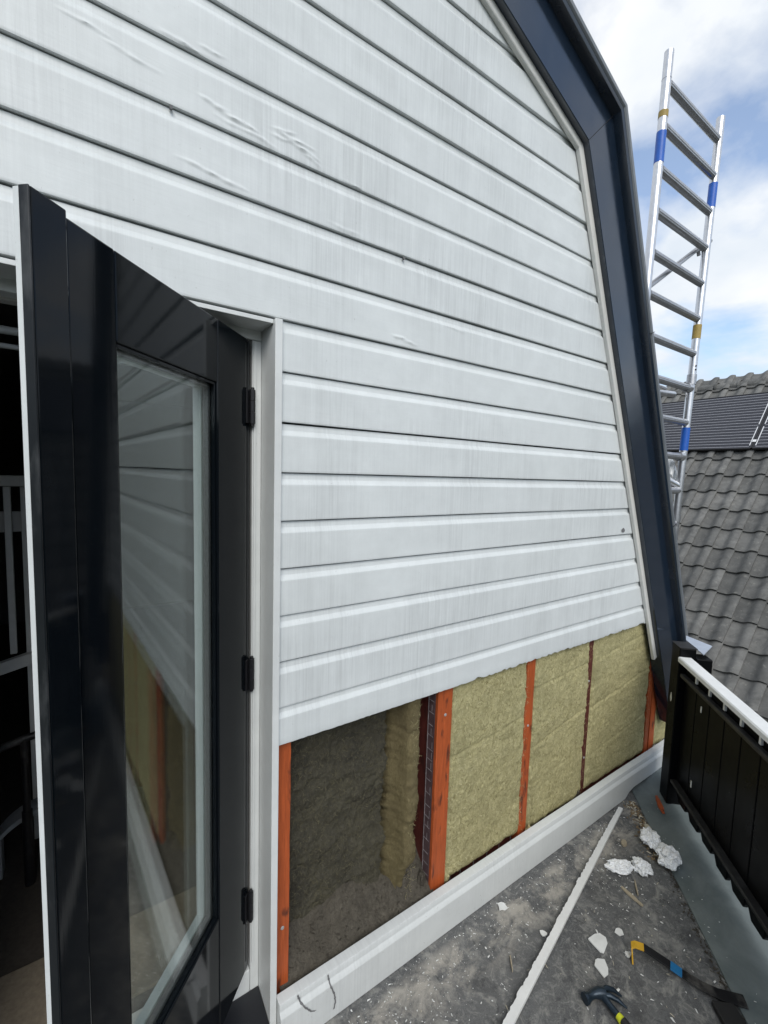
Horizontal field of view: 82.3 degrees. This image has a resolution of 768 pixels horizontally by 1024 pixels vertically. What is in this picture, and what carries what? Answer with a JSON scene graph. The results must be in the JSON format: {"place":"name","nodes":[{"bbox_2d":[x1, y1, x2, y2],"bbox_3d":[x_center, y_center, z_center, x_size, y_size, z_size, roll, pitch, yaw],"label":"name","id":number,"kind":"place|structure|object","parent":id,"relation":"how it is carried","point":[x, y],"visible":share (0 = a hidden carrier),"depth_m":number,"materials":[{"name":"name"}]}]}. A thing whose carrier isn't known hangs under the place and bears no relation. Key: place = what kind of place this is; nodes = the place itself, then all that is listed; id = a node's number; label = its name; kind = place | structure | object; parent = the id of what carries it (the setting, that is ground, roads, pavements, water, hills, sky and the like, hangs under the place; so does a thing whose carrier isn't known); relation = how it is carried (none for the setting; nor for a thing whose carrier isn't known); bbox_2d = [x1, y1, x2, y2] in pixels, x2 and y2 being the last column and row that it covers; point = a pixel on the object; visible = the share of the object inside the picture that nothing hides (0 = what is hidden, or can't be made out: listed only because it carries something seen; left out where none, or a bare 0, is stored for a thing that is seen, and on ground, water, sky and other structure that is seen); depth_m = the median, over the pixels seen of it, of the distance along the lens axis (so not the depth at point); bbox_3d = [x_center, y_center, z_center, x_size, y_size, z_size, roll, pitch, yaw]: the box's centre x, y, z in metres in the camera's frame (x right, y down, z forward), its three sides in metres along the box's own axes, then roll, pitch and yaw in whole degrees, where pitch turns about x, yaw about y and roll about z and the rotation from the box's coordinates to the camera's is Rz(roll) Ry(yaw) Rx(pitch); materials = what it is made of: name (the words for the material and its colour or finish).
{"place":"outdoors","nodes":[
{"label":"outdoors","id":0,"kind":"place"},
{"bbox_2d":[0,731,35,886],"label":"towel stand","id":1,"kind":"object","parent":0,"point":[28,840],"visible":0.84,"depth_m":1.56,"materials":[{"name":"black metal"}]},
{"bbox_2d":[0,886,196,1023],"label":"floor","id":2,"kind":"structure","parent":0,"point":[158,932],"depth_m":1.34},
{"bbox_2d":[325,791,744,1023],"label":"terrace","id":3,"kind":"structure","parent":0,"point":[554,997],"depth_m":1.56,"materials":[{"name":"grey concrete"}]},
{"bbox_2d":[349,810,642,1022],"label":"paint crumbs","id":4,"kind":"object","parent":3,"relation":"on","point":[488,929],"visible":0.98,"depth_m":1.61,"materials":[{"name":"white paint"}]},
{"bbox_2d":[497,902,507,910],"bbox_3d":[0.467,1.553,1.733,0.036,0.005,0.032,1,5,-6],"label":"paint flake","id":5,"kind":"object","parent":3,"relation":"on","point":[502,905],"visible":1,"depth_m":1.73,"materials":[{"name":"white paint"}]},
{"bbox_2d":[385,854,676,1023],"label":"paint crumbs","id":6,"kind":"object","parent":3,"relation":"on","point":[514,956],"visible":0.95,"depth_m":1.53,"materials":[{"name":"white paint"}]},
{"bbox_2d":[351,817,715,1022],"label":"bright chips","id":7,"kind":"object","parent":3,"relation":"on","point":[618,989],"visible":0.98,"depth_m":1.55,"materials":[{"name":"white paint"}]},
{"bbox_2d":[540,930,546,936],"bbox_3d":[0.592,1.565,1.636,0.023,0.004,0.026,-2,6,-34],"label":"paint flake","id":8,"kind":"object","parent":3,"relation":"on","point":[543,933],"visible":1,"depth_m":1.63,"materials":[{"name":"white paint"}]},
{"bbox_2d":[408,824,700,1016],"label":"splinter litter","id":9,"kind":"object","parent":3,"relation":"on","point":[613,963],"visible":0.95,"depth_m":1.52,"materials":[{"name":"brown wood"}]},
{"bbox_2d":[502,807,622,1023],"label":"cladding strip","id":10,"kind":"object","parent":3,"relation":"on","point":[518,1004],"visible":1,"depth_m":1.63,"materials":[{"name":"white plastic"}]},
{"bbox_2d":[588,933,607,953],"bbox_3d":[0.790,1.573,1.609,0.065,0.005,0.058,-2,6,-34],"label":"paint flake","id":11,"kind":"object","parent":3,"relation":"on","point":[598,941],"visible":1,"depth_m":1.61,"materials":[{"name":"white paint"}]},
{"bbox_2d":[594,958,607,977],"bbox_3d":[0.755,1.580,1.524,0.044,0.005,0.061,2,5,3],"label":"paint flake","id":12,"kind":"object","parent":3,"relation":"on","point":[600,965],"visible":1,"depth_m":1.53,"materials":[{"name":"white paint"}]},
{"bbox_2d":[581,984,629,1023],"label":"claw hammer","id":13,"kind":"object","parent":3,"relation":"on","point":[603,994],"visible":1,"depth_m":1.42,"materials":[{"name":"metal"}]},
{"bbox_2d":[604,858,634,874],"bbox_3d":[1.027,1.538,1.913,0.133,0.038,0.064,3,5,11],"label":"crumpled wrapper","id":14,"kind":"object","parent":3,"relation":"on","point":[623,867],"visible":1,"depth_m":1.90,"materials":[{"name":"white paper"}]},
{"bbox_2d":[615,928,623,935],"bbox_3d":[0.882,1.574,1.647,0.032,0.003,0.028,-2,6,-34],"label":"paint flake","id":15,"kind":"object","parent":3,"relation":"on","point":[619,931],"visible":1,"depth_m":1.65,"materials":[{"name":"white paint"}]},
{"bbox_2d":[621,839,626,846],"bbox_3d":[1.119,1.543,2.049,0.029,0.010,0.044,5,6,32],"label":"wood chip","id":16,"kind":"object","parent":3,"relation":"on","point":[623,843],"visible":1,"depth_m":2.04,"materials":[{"name":"brown wood"}]},
{"bbox_2d":[625,951,630,957],"bbox_3d":[0.873,1.579,1.573,0.026,0.005,0.021,-2,6,-34],"label":"paint flake","id":17,"kind":"object","parent":3,"relation":"on","point":[628,954],"visible":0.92,"depth_m":1.57,"materials":[{"name":"white paint"}]},
{"bbox_2d":[621,886,642,906],"bbox_3d":[1.009,1.563,1.789,0.016,0.010,0.093,-1,6,-25],"label":"wood splinter","id":18,"kind":"object","parent":3,"relation":"on","point":[632,896],"visible":1,"depth_m":1.79,"materials":[{"name":"beige wood"}]},
{"bbox_2d":[623,801,658,860],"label":"leaf litter","id":19,"kind":"object","parent":3,"relation":"on","point":[639,831],"visible":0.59,"depth_m":2.18,"materials":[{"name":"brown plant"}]},
{"bbox_2d":[631,856,652,876],"bbox_3d":[1.122,1.536,1.908,0.079,0.048,0.081,3,5,15],"label":"crumpled wrapper","id":20,"kind":"object","parent":3,"relation":"on","point":[643,868],"visible":1,"depth_m":1.90,"materials":[{"name":"white paper"}]},
{"bbox_2d":[639,826,660,849],"bbox_3d":[1.246,1.519,2.045,0.116,0.060,0.106,-2,6,-34],"label":"crumpled wrapper","id":21,"kind":"object","parent":3,"relation":"on","point":[649,836],"visible":0.92,"depth_m":2.03,"materials":[{"name":"white paper"}]},
{"bbox_2d":[631,940,748,1009],"bbox_3d":[1.029,1.573,1.498,0.331,0.042,0.058,4,6,25],"label":"pry bar","id":22,"kind":"object","parent":3,"relation":"on","point":[734,998],"visible":1,"depth_m":1.48,"materials":[{"name":"black metal"}]},
{"bbox_2d":[636,805,744,1018],"bbox_3d":[1.161,1.589,1.573,0.049,0.004,1.490,3,5,12],"label":"grit line","id":23,"kind":"object","parent":3,"relation":"on","point":[697,930],"visible":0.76,"depth_m":1.66,"materials":[{"name":"grey gravel"}]},
{"bbox_2d":[631,767,767,1023],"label":"kerb","id":24,"kind":"structure","parent":3,"relation":"on","point":[737,944],"depth_m":1.73,"materials":[{"name":"grey concrete"}]},
{"bbox_2d":[655,795,664,813],"bbox_3d":[1.427,1.512,2.274,0.027,0.010,0.133,3,5,18],"label":"wood splinter","id":25,"kind":"object","parent":24,"relation":"on","point":[660,805],"visible":1,"depth_m":2.27,"materials":[{"name":"orange wood"}]},
{"bbox_2d":[655,842,681,870],"bbox_3d":[1.255,1.518,1.942,0.125,0.069,0.099,-2,6,-34],"label":"crumpled wrapper","id":26,"kind":"object","parent":24,"relation":"on","point":[669,857],"visible":1,"depth_m":1.92,"materials":[{"name":"white paper"}]},
{"bbox_2d":[660,641,767,939],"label":"fence","id":27,"kind":"object","parent":24,"relation":"on","point":[714,778],"visible":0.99,"depth_m":1.85,"materials":[{"name":"black paint"}]},
{"bbox_2d":[711,1000,745,1023],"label":"rubber block","id":28,"kind":"object","parent":3,"relation":"on","point":[727,1013],"depth_m":1.39,"materials":[{"name":"black rubber"}]},
{"bbox_2d":[573,0,767,385],"label":"sky","id":29,"kind":"structure","parent":0,"point":[720,62],"materials":[{"name":"white"}]},
{"bbox_2d":[655,370,767,744],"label":"neighbour house","id":30,"kind":"structure","parent":0,"point":[723,541],"depth_m":6.42,"materials":[{"name":"tile"}]},
{"bbox_2d":[662,392,767,451],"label":"solar panel","id":31,"kind":"object","parent":30,"relation":"attached to","point":[729,423],"visible":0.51,"depth_m":7.89,"materials":[{"name":"black glass"}]},
{"bbox_2d":[752,412,767,449],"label":"solar panel","id":32,"kind":"object","parent":30,"relation":"attached to","point":[761,443],"visible":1,"depth_m":7.19,"materials":[{"name":"black glass"}]},
{"label":"ground","id":33,"kind":"structure","parent":0,"visible":0},
{"bbox_2d":[0,0,711,1023],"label":"house","id":34,"kind":"structure","parent":33,"relation":"on","point":[332,442],"depth_m":1.33,"materials":[{"name":"white paint"}]},
{"bbox_2d":[0,797,37,879],"bbox_3d":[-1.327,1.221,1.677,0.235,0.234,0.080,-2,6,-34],"label":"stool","id":35,"kind":"object","parent":34,"relation":"on","point":[13,820],"visible":0.38,"depth_m":1.62,"materials":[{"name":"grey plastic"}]},
{"bbox_2d":[0,475,38,838],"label":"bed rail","id":36,"kind":"object","parent":34,"relation":"on","point":[11,521],"visible":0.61,"depth_m":1.67,"materials":[{"name":"black metal"}]},
{"bbox_2d":[13,184,254,1023],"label":"door","id":37,"kind":"structure","parent":34,"relation":"in","point":[84,308],"depth_m":0.72,"materials":[{"name":"paint"}]},
{"bbox_2d":[645,47,724,745],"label":"scaffold tower","id":38,"kind":"structure","parent":33,"relation":"on","point":[672,89],"depth_m":2.95,"materials":[{"name":"metal"}]},
{"bbox_2d":[668,459,676,479],"bbox_3d":[2.139,-0.310,3.293,0.109,0.235,0.087,-2,6,-34],"label":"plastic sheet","id":39,"kind":"object","parent":38,"relation":"attached to","point":[672,470],"visible":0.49,"depth_m":3.25,"materials":[{"name":"plastic"}]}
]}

